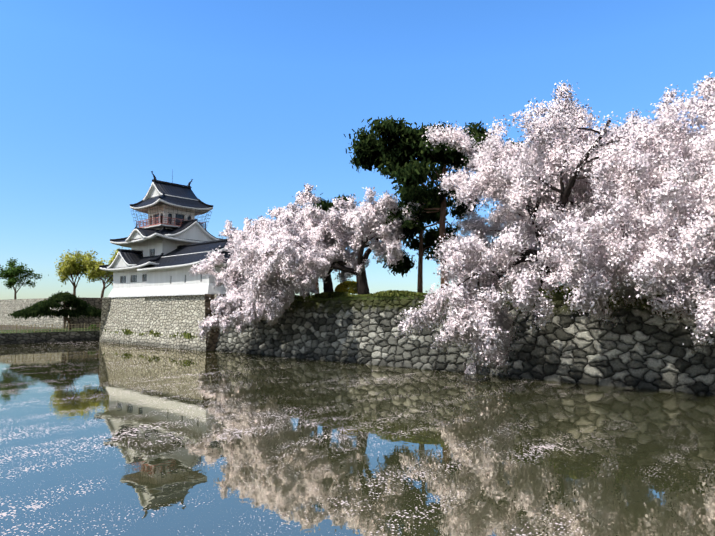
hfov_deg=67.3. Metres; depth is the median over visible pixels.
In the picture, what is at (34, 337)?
wall stone
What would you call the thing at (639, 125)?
cherry blossom
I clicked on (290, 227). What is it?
cherry tree blossom
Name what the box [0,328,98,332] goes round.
terrace grass
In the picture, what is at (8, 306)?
tall stone wall
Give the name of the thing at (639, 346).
wall stone
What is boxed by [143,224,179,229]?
castle balcony slab
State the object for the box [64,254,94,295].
spring tree wood
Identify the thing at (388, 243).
cherry tree blossom
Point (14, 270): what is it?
spring tree leaves
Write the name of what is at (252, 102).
sky
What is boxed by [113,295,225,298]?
land
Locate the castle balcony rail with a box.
[136,216,205,228]
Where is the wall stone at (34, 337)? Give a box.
[0,330,99,344]
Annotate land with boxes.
[0,298,84,333]
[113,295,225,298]
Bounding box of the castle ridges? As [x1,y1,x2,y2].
[99,171,246,266]
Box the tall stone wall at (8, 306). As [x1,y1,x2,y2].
[0,298,70,328]
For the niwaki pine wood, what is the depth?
78.94 m
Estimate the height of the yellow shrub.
1.332 m
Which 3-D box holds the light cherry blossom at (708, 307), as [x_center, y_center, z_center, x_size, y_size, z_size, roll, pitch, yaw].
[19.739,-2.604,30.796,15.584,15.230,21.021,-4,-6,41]
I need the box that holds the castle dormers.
[107,221,218,267]
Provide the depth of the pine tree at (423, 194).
44.62 m
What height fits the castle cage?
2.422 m
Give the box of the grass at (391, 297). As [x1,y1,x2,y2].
[294,290,713,300]
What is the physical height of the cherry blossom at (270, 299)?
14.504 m
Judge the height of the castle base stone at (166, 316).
6.450 m
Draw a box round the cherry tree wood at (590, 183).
[504,94,700,294]
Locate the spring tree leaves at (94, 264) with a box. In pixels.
[82,247,129,284]
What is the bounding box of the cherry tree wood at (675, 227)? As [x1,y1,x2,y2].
[607,158,714,291]
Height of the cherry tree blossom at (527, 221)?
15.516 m
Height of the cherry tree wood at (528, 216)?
15.330 m
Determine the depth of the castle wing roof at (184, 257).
64.60 m
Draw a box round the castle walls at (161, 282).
[108,188,245,297]
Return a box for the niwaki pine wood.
[49,301,71,329]
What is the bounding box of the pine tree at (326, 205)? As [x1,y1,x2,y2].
[299,193,355,293]
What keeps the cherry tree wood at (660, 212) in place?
on the land at (177, 296)
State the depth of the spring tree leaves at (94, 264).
94.92 m
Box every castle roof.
[100,255,163,271]
[110,229,206,247]
[130,182,212,215]
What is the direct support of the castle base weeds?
attached to the castle base stone at (166, 316)
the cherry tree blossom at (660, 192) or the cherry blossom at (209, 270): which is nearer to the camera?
the cherry tree blossom at (660, 192)
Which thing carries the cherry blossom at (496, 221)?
on the land at (177, 296)
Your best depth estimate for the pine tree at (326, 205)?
59.20 m
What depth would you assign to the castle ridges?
72.56 m
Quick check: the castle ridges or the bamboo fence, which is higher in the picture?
the castle ridges
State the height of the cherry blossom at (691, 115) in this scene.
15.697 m
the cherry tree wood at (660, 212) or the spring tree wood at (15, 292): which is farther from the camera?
the spring tree wood at (15, 292)
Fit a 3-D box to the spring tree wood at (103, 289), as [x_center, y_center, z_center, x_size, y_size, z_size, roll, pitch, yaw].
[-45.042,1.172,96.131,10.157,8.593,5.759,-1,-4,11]
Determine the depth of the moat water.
17.08 m
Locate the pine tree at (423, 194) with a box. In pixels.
[383,166,466,292]
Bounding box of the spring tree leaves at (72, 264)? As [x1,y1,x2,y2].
[54,249,97,286]
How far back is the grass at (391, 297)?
44.29 m
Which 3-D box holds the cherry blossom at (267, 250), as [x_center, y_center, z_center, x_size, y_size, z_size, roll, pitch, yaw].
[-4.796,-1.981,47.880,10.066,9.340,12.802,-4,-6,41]
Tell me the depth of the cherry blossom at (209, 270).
50.51 m
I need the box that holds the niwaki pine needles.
[6,291,101,320]
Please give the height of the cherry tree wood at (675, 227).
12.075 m
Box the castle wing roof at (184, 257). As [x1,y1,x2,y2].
[137,241,233,271]
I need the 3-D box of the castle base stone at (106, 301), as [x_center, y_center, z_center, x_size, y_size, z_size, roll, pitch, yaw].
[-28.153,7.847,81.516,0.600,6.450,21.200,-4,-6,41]
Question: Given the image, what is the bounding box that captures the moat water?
[0,340,714,535]
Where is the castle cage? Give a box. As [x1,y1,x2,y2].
[131,203,211,227]
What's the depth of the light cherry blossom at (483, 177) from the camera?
30.09 m
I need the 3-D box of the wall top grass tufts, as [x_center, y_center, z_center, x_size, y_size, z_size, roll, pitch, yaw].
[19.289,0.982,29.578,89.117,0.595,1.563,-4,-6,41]
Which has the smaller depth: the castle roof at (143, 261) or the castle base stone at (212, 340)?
the castle base stone at (212, 340)
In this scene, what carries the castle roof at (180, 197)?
on the castle walls at (161, 282)
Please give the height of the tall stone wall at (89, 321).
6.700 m
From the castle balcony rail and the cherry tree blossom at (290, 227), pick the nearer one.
the cherry tree blossom at (290, 227)
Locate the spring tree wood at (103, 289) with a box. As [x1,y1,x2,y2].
[89,261,112,297]
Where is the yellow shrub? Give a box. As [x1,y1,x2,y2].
[334,280,357,293]
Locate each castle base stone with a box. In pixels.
[99,294,216,350]
[99,297,111,339]
[205,294,224,350]
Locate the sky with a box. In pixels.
[0,0,714,299]
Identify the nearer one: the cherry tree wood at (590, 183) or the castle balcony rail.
the cherry tree wood at (590, 183)
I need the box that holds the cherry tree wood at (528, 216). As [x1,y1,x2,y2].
[457,114,704,265]
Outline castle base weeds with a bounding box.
[104,329,196,338]
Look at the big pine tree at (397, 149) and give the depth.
40.97 m
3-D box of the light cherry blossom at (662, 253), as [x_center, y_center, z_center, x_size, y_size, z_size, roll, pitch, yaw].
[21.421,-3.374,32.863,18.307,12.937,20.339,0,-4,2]
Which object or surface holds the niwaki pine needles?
on the land at (13, 326)
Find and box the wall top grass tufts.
[293,285,714,297]
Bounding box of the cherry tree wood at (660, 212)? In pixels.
[550,86,714,337]
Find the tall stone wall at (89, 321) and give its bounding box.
[63,297,101,328]
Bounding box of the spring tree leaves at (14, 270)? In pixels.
[0,257,48,288]
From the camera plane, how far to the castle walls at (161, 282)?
70.67 m
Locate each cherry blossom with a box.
[189,216,317,341]
[229,183,349,326]
[236,202,369,301]
[395,81,685,380]
[449,109,709,282]
[496,94,699,304]
[538,72,714,352]
[539,77,714,337]
[559,135,714,293]
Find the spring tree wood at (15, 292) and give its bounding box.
[8,269,31,298]
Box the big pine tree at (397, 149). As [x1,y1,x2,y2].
[344,115,528,291]
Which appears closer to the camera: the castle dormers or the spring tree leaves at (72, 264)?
the castle dormers
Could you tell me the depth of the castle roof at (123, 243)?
71.44 m
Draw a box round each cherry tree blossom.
[237,202,370,293]
[258,187,417,299]
[448,108,713,283]
[561,153,714,304]
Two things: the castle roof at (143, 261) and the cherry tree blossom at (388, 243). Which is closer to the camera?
the cherry tree blossom at (388, 243)
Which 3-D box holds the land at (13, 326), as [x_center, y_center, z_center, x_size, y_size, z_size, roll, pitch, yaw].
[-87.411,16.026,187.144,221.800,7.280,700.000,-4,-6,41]
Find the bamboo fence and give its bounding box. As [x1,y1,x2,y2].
[0,323,99,332]
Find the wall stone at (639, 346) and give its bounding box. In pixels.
[215,291,714,394]

